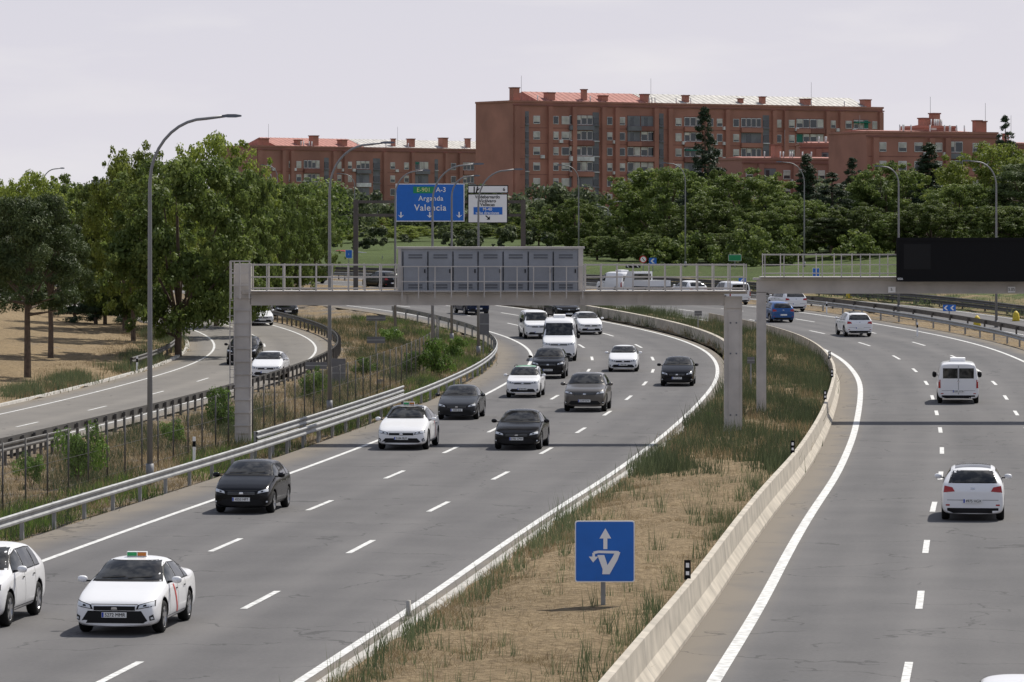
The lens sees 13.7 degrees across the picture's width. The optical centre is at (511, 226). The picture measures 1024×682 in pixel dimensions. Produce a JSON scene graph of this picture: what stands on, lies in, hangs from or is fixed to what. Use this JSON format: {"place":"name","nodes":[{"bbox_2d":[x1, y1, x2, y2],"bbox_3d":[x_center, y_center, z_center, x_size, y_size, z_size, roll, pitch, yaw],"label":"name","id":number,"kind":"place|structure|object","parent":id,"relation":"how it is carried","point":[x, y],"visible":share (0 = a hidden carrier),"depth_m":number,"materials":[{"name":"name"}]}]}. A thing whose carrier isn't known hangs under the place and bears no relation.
{"place":"outdoors","nodes":[
{"label":"outdoors","id":0,"kind":"place"},
{"bbox_2d":[0,301,188,402],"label":"roadside ground","id":1,"kind":"structure","parent":0,"point":[89,346],"depth_m":258.72,"materials":[{"name":"beige soil"}]},
{"bbox_2d":[0,192,84,377],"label":"pine tree","id":2,"kind":"object","parent":1,"relation":"on","point":[28,219],"visible":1,"depth_m":225.00,"materials":[{"name":"green plant"}]},
{"bbox_2d":[0,306,188,406],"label":"kerb","id":3,"kind":"structure","parent":1,"relation":"on","point":[84,385],"depth_m":221.78,"materials":[{"name":"concrete"}]},
{"bbox_2d":[0,324,189,399],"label":"roadside weeds","id":4,"kind":"object","parent":1,"relation":"on","point":[56,379],"visible":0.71,"depth_m":226.78,"materials":[{"name":"green plant"}]},
{"bbox_2d":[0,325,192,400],"bbox_3d":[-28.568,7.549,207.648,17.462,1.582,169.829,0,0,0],"label":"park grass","id":5,"kind":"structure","parent":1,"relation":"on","point":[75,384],"depth_m":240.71,"materials":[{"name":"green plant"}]},
{"bbox_2d":[59,170,201,330],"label":"deciduous tree","id":6,"kind":"object","parent":1,"relation":"on","point":[123,311],"visible":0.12,"depth_m":288.95,"materials":[{"name":"green plant"}]},
{"bbox_2d":[0,296,332,455],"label":"service road","id":7,"kind":"structure","parent":0,"point":[213,366],"depth_m":221.92,"materials":[{"name":"grey asphalt"}]},
{"bbox_2d":[252,351,289,378],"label":"hatchback","id":8,"kind":"object","parent":7,"relation":"on","point":[264,362],"visible":0.77,"depth_m":227.96,"materials":[{"name":"white paint"}]},
{"bbox_2d":[0,285,503,541],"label":"verge ground","id":9,"kind":"structure","parent":0,"point":[306,310],"depth_m":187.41,"materials":[{"name":"green plant"}]},
{"bbox_2d":[11,450,45,487],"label":"shrub","id":10,"kind":"object","parent":9,"relation":"on","point":[39,468],"visible":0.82,"depth_m":141.44,"materials":[{"name":"green plant"}]},
{"bbox_2d":[0,428,70,465],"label":"guardrail","id":11,"kind":"object","parent":9,"relation":"on","point":[13,445],"visible":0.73,"depth_m":155.00,"materials":[{"name":"grey metal"}]},
{"bbox_2d":[50,419,109,482],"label":"shrub","id":12,"kind":"object","parent":9,"relation":"on","point":[74,466],"visible":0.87,"depth_m":140.99,"materials":[{"name":"green plant"}]},
{"bbox_2d":[0,311,340,460],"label":"guardrail","id":13,"kind":"object","parent":9,"relation":"on","point":[336,351],"visible":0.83,"depth_m":194.74,"materials":[{"name":"grey metal"}]},
{"bbox_2d":[146,114,241,484],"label":"street lamp","id":14,"kind":"object","parent":9,"relation":"on","point":[149,466],"visible":0.93,"depth_m":142.01,"materials":[{"name":"grey metal"}]},
{"bbox_2d":[203,386,234,428],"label":"shrub","id":15,"kind":"object","parent":9,"relation":"on","point":[223,412],"visible":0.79,"depth_m":179.18,"materials":[{"name":"green plant"}]},
{"bbox_2d":[0,315,438,511],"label":"wire fence","id":16,"kind":"object","parent":9,"relation":"on","point":[228,416],"visible":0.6,"depth_m":159.96,"materials":[{"name":"grey metal"}]},
{"bbox_2d":[0,312,497,541],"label":"verge weeds","id":17,"kind":"object","parent":9,"relation":"on","point":[259,413],"visible":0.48,"depth_m":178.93,"materials":[{"name":"green plant"}]},
{"bbox_2d":[0,306,497,539],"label":"guardrail","id":18,"kind":"object","parent":9,"relation":"on","point":[53,508],"visible":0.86,"depth_m":146.96,"materials":[{"name":"metal"}]},
{"bbox_2d":[241,175,309,289],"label":"deciduous tree","id":19,"kind":"object","parent":9,"relation":"on","point":[287,247],"visible":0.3,"depth_m":318.69,"materials":[{"name":"green plant"}]},
{"bbox_2d":[261,182,336,289],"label":"deciduous tree","id":20,"kind":"object","parent":9,"relation":"on","point":[294,191],"visible":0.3,"depth_m":334.55,"materials":[{"name":"green plant"}]},
{"bbox_2d":[296,210,346,282],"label":"deciduous tree","id":21,"kind":"object","parent":9,"relation":"on","point":[322,270],"visible":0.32,"depth_m":379.31,"materials":[{"name":"green plant"}]},
{"bbox_2d":[254,385,403,458],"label":"guardrail","id":22,"kind":"object","parent":9,"relation":"on","point":[271,431],"visible":0.62,"depth_m":169.31,"materials":[{"name":"metal"}]},
{"bbox_2d":[327,141,394,409],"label":"street lamp","id":23,"kind":"object","parent":9,"relation":"on","point":[329,398],"visible":0.89,"depth_m":193.47,"materials":[{"name":"grey metal"}]},
{"bbox_2d":[419,336,456,375],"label":"shrub","id":24,"kind":"object","parent":9,"relation":"on","point":[432,350],"visible":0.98,"depth_m":236.78,"materials":[{"name":"green plant"}]},
{"bbox_2d":[0,285,723,681],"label":"motorway road","id":25,"kind":"structure","parent":0,"point":[332,597],"depth_m":117.17,"materials":[{"name":"grey asphalt"}]},
{"bbox_2d":[0,541,44,625],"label":"suv","id":26,"kind":"object","parent":25,"relation":"on","point":[22,577],"visible":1,"depth_m":90.59,"materials":[{"name":"white paint"}]},
{"bbox_2d":[77,551,194,631],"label":"taxi","id":27,"kind":"object","parent":25,"relation":"on","point":[135,588],"visible":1,"depth_m":88.29,"materials":[{"name":"white paint"}]},
{"bbox_2d":[213,459,290,511],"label":"hatchback","id":28,"kind":"object","parent":25,"relation":"on","point":[251,483],"visible":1,"depth_m":124.92,"materials":[{"name":"black paint"}]},
{"bbox_2d":[42,285,532,561],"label":"road marking","id":29,"kind":"object","parent":25,"relation":"on","point":[168,515],"visible":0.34,"depth_m":127.51,"materials":[{"name":"paint"}]},
{"bbox_2d":[97,305,654,681],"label":"lane dashes","id":30,"kind":"object","parent":25,"relation":"on","point":[120,671],"visible":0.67,"depth_m":97.83,"materials":[{"name":"paint"}]},
{"bbox_2d":[375,402,439,448],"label":"taxi","id":31,"kind":"object","parent":25,"relation":"on","point":[409,423],"visible":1,"depth_m":160.39,"materials":[{"name":"white paint"}]},
{"bbox_2d":[435,384,485,418],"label":"sedan car","id":32,"kind":"object","parent":25,"relation":"on","point":[462,400],"visible":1,"depth_m":185.38,"materials":[{"name":"grey paint"}]},
{"bbox_2d":[316,426,683,681],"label":"kerb","id":33,"kind":"structure","parent":25,"relation":"on","point":[395,630],"depth_m":94.75,"materials":[{"name":"concrete"}]},
{"bbox_2d":[291,289,718,681],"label":"road marking","id":34,"kind":"object","parent":25,"relation":"on","point":[323,665],"visible":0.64,"depth_m":106.91,"materials":[{"name":"paint"}]},
{"bbox_2d":[491,409,549,448],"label":"sedan car","id":35,"kind":"object","parent":25,"relation":"on","point":[523,427],"visible":1,"depth_m":160.37,"materials":[{"name":"black paint"}]},
{"bbox_2d":[504,364,545,396],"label":"suv","id":36,"kind":"object","parent":25,"relation":"on","point":[525,379],"visible":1,"depth_m":207.47,"materials":[{"name":"white paint"}]},
{"bbox_2d":[518,309,547,338],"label":"delivery van","id":37,"kind":"object","parent":25,"relation":"on","point":[531,322],"visible":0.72,"depth_m":281.60,"materials":[{"name":"white paint"}]},
{"bbox_2d":[528,347,569,377],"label":"suv","id":38,"kind":"object","parent":25,"relation":"on","point":[551,360],"visible":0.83,"depth_m":229.21,"materials":[{"name":"black paint"}]},
{"bbox_2d":[538,314,579,360],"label":"delivery van","id":39,"kind":"object","parent":25,"relation":"on","point":[559,330],"visible":0.79,"depth_m":252.54,"materials":[{"name":"white paint"}]},
{"bbox_2d":[561,372,612,410],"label":"suv","id":40,"kind":"object","parent":25,"relation":"on","point":[587,389],"visible":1,"depth_m":192.88,"materials":[{"name":"grey paint"}]},
{"bbox_2d":[572,311,603,333],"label":"hatchback","id":41,"kind":"object","parent":25,"relation":"on","point":[587,321],"visible":0.87,"depth_m":287.33,"materials":[{"name":"white paint"}]},
{"bbox_2d":[605,345,641,370],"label":"hatchback","id":42,"kind":"object","parent":25,"relation":"on","point":[623,356],"visible":1,"depth_m":238.07,"materials":[{"name":"white paint"}]},
{"bbox_2d":[657,356,698,385],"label":"hatchback","id":43,"kind":"object","parent":25,"relation":"on","point":[678,369],"visible":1,"depth_m":220.09,"materials":[{"name":"black paint"}]},
{"bbox_2d":[0,229,1023,455],"bbox_3d":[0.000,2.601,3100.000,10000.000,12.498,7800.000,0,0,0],"label":"ground","id":44,"kind":"structure","parent":0,"point":[68,338],"depth_m":390.48,"materials":[{"name":"green plant"}]},
{"bbox_2d":[0,169,80,287],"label":"deciduous tree","id":45,"kind":"object","parent":44,"relation":"on","point":[35,181],"visible":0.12,"depth_m":338.75,"materials":[{"name":"green plant"}]},
{"bbox_2d":[4,208,100,357],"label":"pine tree","id":46,"kind":"object","parent":44,"relation":"on","point":[80,251],"visible":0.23,"depth_m":249.59,"materials":[{"name":"green plant"}]},
{"bbox_2d":[81,140,208,340],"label":"deciduous tree","id":47,"kind":"object","parent":44,"relation":"on","point":[100,226],"visible":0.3,"depth_m":274.10,"materials":[{"name":"green plant"}]},
{"bbox_2d":[17,176,355,264],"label":"distant trees","id":48,"kind":"object","parent":44,"relation":"on","point":[335,194],"visible":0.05,"depth_m":504.72,"materials":[{"name":"green plant"}]},
{"bbox_2d":[96,154,280,356],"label":"deciduous tree","id":49,"kind":"object","parent":44,"relation":"on","point":[192,272],"visible":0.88,"depth_m":256.44,"materials":[{"name":"green plant"}]},
{"bbox_2d":[163,130,282,325],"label":"deciduous tree","id":50,"kind":"object","parent":44,"relation":"on","point":[217,144],"visible":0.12,"depth_m":298.99,"materials":[{"name":"green plant"}]},
{"bbox_2d":[198,156,291,322],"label":"deciduous tree","id":51,"kind":"object","parent":44,"relation":"on","point":[264,189],"visible":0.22,"depth_m":284.71,"materials":[{"name":"green plant"}]},
{"bbox_2d":[221,145,475,224],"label":"walls","id":52,"kind":"structure","parent":44,"relation":"on","point":[281,157],"depth_m":921.52,"materials":[{"name":"red brick"}]},
{"bbox_2d":[249,124,475,148],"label":"roof","id":53,"kind":"structure","parent":52,"relation":"on","point":[316,140],"depth_m":925.62,"materials":[{"name":"tile"}]},
{"bbox_2d":[267,158,475,212],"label":"windows","id":54,"kind":"structure","parent":52,"relation":"attached to","point":[311,169],"depth_m":921.15,"materials":[{"name":"grey glass"}]},
{"bbox_2d":[353,184,525,289],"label":"direction sign gantry","id":55,"kind":"object","parent":44,"relation":"on","point":[413,202],"visible":0.96,"depth_m":351.59,"materials":[{"name":"metal"}]},
{"bbox_2d":[331,223,583,248],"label":"hedge","id":56,"kind":"object","parent":44,"relation":"on","point":[507,232],"visible":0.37,"depth_m":515.82,"materials":[{"name":"green plant"}]},
{"bbox_2d":[67,171,1008,238],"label":"distant trees","id":57,"kind":"object","parent":44,"relation":"on","point":[558,192],"visible":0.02,"depth_m":630.52,"materials":[{"name":"green plant"}]},
{"bbox_2d":[536,197,605,246],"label":"deciduous tree","id":58,"kind":"object","parent":44,"relation":"on","point":[569,223],"visible":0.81,"depth_m":468.97,"materials":[{"name":"green plant"}]},
{"bbox_2d":[620,232,674,259],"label":"deciduous tree","id":59,"kind":"object","parent":44,"relation":"on","point":[647,240],"visible":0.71,"depth_m":424.05,"materials":[{"name":"green plant"}]},
{"bbox_2d":[598,166,707,258],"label":"deciduous tree","id":60,"kind":"object","parent":44,"relation":"on","point":[636,212],"visible":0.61,"depth_m":443.50,"materials":[{"name":"green plant"}]},
{"bbox_2d":[475,100,883,227],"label":"walls","id":61,"kind":"structure","parent":44,"relation":"on","point":[500,135],"depth_m":790.19,"materials":[{"name":"red brick"}]},
{"bbox_2d":[508,76,871,106],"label":"roof","id":62,"kind":"structure","parent":61,"relation":"on","point":[515,93],"depth_m":803.73,"materials":[{"name":"tile"}]},
{"bbox_2d":[525,111,876,227],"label":"windows","id":63,"kind":"structure","parent":61,"relation":"attached to","point":[640,142],"depth_m":794.94,"materials":[{"name":"grey glass"}]},
{"bbox_2d":[648,214,715,248],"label":"deciduous tree","id":64,"kind":"object","parent":44,"relation":"on","point":[675,219],"visible":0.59,"depth_m":429.16,"materials":[{"name":"green plant"}]},
{"bbox_2d":[679,106,726,204],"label":"cedar tree","id":65,"kind":"object","parent":44,"relation":"on","point":[703,116],"visible":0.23,"depth_m":599.62,"materials":[{"name":"green plant"}]},
{"bbox_2d":[669,195,755,262],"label":"deciduous tree","id":66,"kind":"object","parent":44,"relation":"on","point":[720,212],"visible":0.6,"depth_m":428.06,"materials":[{"name":"green plant"}]},
{"bbox_2d":[680,167,807,235],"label":"deciduous tree","id":67,"kind":"object","parent":44,"relation":"on","point":[769,190],"visible":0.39,"depth_m":437.71,"materials":[{"name":"green plant"}]},
{"bbox_2d":[725,210,799,248],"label":"deciduous tree","id":68,"kind":"object","parent":44,"relation":"on","point":[756,219],"visible":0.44,"depth_m":423.80,"materials":[{"name":"green plant"}]},
{"bbox_2d":[716,144,828,202],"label":"brick apartments","id":69,"kind":"structure","parent":44,"relation":"on","point":[768,166],"depth_m":693.30,"materials":[{"name":"red brick"}]},
{"bbox_2d":[766,199,844,258],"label":"deciduous tree","id":70,"kind":"object","parent":44,"relation":"on","point":[816,209],"visible":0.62,"depth_m":423.45,"materials":[{"name":"green plant"}]},
{"bbox_2d":[793,153,824,219],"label":"cypress tree","id":71,"kind":"object","parent":44,"relation":"on","point":[808,172],"visible":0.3,"depth_m":479.36,"materials":[{"name":"green plant"}]},
{"bbox_2d":[794,217,864,253],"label":"tree","id":72,"kind":"object","parent":44,"relation":"on","point":[811,230],"visible":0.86,"depth_m":418.97,"materials":[{"name":"green plant"}]},
{"bbox_2d":[637,212,1023,266],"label":"hedge","id":73,"kind":"object","parent":44,"relation":"on","point":[758,245],"visible":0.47,"depth_m":411.61,"materials":[{"name":"green plant"}]},
{"bbox_2d":[806,172,854,251],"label":"cedar tree","id":74,"kind":"object","parent":44,"relation":"on","point":[829,200],"visible":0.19,"depth_m":439.69,"materials":[{"name":"green plant"}]},
{"bbox_2d":[808,202,894,255],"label":"deciduous tree","id":75,"kind":"object","parent":44,"relation":"on","point":[859,218],"visible":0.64,"depth_m":418.46,"materials":[{"name":"green plant"}]},
{"bbox_2d":[836,160,933,227],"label":"deciduous tree","id":76,"kind":"object","parent":44,"relation":"on","point":[909,177],"visible":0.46,"depth_m":448.21,"materials":[{"name":"green plant"}]},
{"bbox_2d":[867,214,929,253],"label":"deciduous tree","id":77,"kind":"object","parent":44,"relation":"on","point":[890,244],"visible":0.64,"depth_m":416.45,"materials":[{"name":"green plant"}]},
{"bbox_2d":[828,103,998,207],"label":"brick apartments","id":78,"kind":"structure","parent":44,"relation":"on","point":[864,148],"depth_m":664.77,"materials":[{"name":"red brick"}]},
{"bbox_2d":[879,141,988,207],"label":"windows","id":79,"kind":"structure","parent":78,"relation":"in","point":[956,146],"depth_m":665.11,"materials":[{"name":"grey glass"}]},
{"bbox_2d":[881,199,970,239],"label":"deciduous tree","id":80,"kind":"object","parent":44,"relation":"on","point":[947,215],"visible":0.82,"depth_m":413.68,"materials":[{"name":"green plant"}]},
{"bbox_2d":[907,142,952,207],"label":"cypress tree","id":81,"kind":"object","parent":44,"relation":"on","point":[925,164],"visible":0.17,"depth_m":459.60,"materials":[{"name":"green plant"}]},
{"bbox_2d":[918,183,1002,236],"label":"deciduous tree","id":82,"kind":"object","parent":44,"relation":"on","point":[948,193],"visible":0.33,"depth_m":428.19,"materials":[{"name":"green plant"}]},
{"bbox_2d":[917,141,1023,212],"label":"deciduous tree","id":83,"kind":"object","parent":44,"relation":"on","point":[983,173],"visible":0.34,"depth_m":438.72,"materials":[{"name":"green plant"}]},
{"bbox_2d":[957,205,1023,237],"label":"deciduous tree","id":84,"kind":"object","parent":44,"relation":"on","point":[1015,223],"visible":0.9,"depth_m":410.55,"materials":[{"name":"green plant"}]},
{"bbox_2d":[985,163,1023,215],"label":"deciduous tree","id":85,"kind":"object","parent":44,"relation":"on","point":[1009,193],"visible":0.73,"depth_m":428.87,"materials":[{"name":"green plant"}]},
{"bbox_2d":[0,0,1023,188],"label":"sky","id":86,"kind":"structure","parent":0,"point":[79,79],"materials":[{"name":"white"}]},
{"bbox_2d":[294,284,831,681],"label":"median ground","id":87,"kind":"structure","parent":0,"point":[679,546],"depth_m":92.81,"materials":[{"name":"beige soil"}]},
{"bbox_2d":[229,247,747,443],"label":"sign gantry","id":88,"kind":"object","parent":87,"relation":"on","point":[489,276],"visible":0.99,"depth_m":166.68,"materials":[{"name":"metal"}]},
{"bbox_2d":[279,305,841,681],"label":"median weeds","id":89,"kind":"object","parent":87,"relation":"on","point":[418,627],"visible":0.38,"depth_m":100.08,"materials":[{"name":"green plant"}]},
{"bbox_2d":[575,521,634,604],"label":"traffic sign","id":90,"kind":"object","parent":87,"relation":"on","point":[604,552],"visible":0.98,"depth_m":91.41,"materials":[{"name":"metal"}]},
{"bbox_2d":[505,305,723,351],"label":"concrete barrier","id":91,"kind":"object","parent":87,"relation":"on","point":[672,325],"visible":0.45,"depth_m":295.11,"materials":[{"name":"grey concrete"}]},
{"bbox_2d":[598,313,839,681],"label":"concrete barrier","id":92,"kind":"object","parent":87,"relation":"on","point":[652,650],"visible":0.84,"depth_m":99.57,"materials":[{"name":"grey concrete"}]},
{"bbox_2d":[753,238,1023,410],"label":"sign gantry","id":93,"kind":"object","parent":87,"relation":"on","point":[959,265],"visible":1,"depth_m":185.14,"materials":[{"name":"metal"}]},
{"bbox_2d":[294,280,1023,681],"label":"motorway road","id":94,"kind":"structure","parent":0,"point":[860,572],"depth_m":111.67,"materials":[{"name":"grey asphalt"}]},
{"bbox_2d":[331,284,943,681],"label":"lane dashes","id":95,"kind":"object","parent":94,"relation":"on","point":[907,670],"visible":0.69,"depth_m":97.83,"materials":[{"name":"paint"}]},
{"bbox_2d":[616,307,862,681],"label":"road marking","id":96,"kind":"object","parent":94,"relation":"on","point":[730,653],"visible":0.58,"depth_m":107.23,"materials":[{"name":"paint"}]},
{"bbox_2d":[835,311,871,335],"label":"suv","id":97,"kind":"object","parent":94,"relation":"on","point":[846,323],"visible":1,"depth_m":283.85,"materials":[{"name":"white paint"}]},
{"bbox_2d":[932,357,981,402],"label":"van","id":98,"kind":"object","parent":94,"relation":"on","point":[957,377],"visible":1,"depth_m":200.62,"materials":[{"name":"white paint"}]},
{"bbox_2d":[935,463,1011,519],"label":"hatchback","id":99,"kind":"object","parent":94,"relation":"on","point":[972,488],"visible":1,"depth_m":121.31,"materials":[{"name":"white paint"}]},
{"bbox_2d":[327,278,1023,349],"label":"roadside ground","id":100,"kind":"structure","parent":0,"point":[1012,342],"depth_m":302.46,"materials":[{"name":"beige soil"}]},
{"bbox_2d":[333,272,1023,346],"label":"guardrail","id":101,"kind":"object","parent":100,"relation":"on","point":[1020,338],"visible":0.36,"depth_m":302.99,"materials":[{"name":"metal"}]},
{"bbox_2d":[334,271,1023,333],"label":"guardrail","id":102,"kind":"object","parent":100,"relation":"on","point":[951,316],"visible":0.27,"depth_m":311.05,"materials":[{"name":"grey metal"}]},
{"bbox_2d":[327,278,1023,335],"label":"slip road","id":103,"kind":"structure","parent":0,"point":[1007,320],"depth_m":315.99,"materials":[{"name":"grey asphalt"}]},
{"bbox_2d":[331,270,1023,318],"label":"roadside ground","id":104,"kind":"structure","parent":0,"point":[988,312],"depth_m":334.81,"materials":[{"name":"beige plant"}]},
{"bbox_2d":[325,266,1023,313],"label":"guardrail","id":105,"kind":"object","parent":104,"relation":"on","point":[938,300],"visible":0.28,"depth_m":334.04,"materials":[{"name":"grey metal"}]},
{"bbox_2d":[640,319,836,459],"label":"dry grass","id":106,"kind":"structure","parent":0,"point":[748,414],"depth_m":180.02,"materials":[{"name":"green plant"}]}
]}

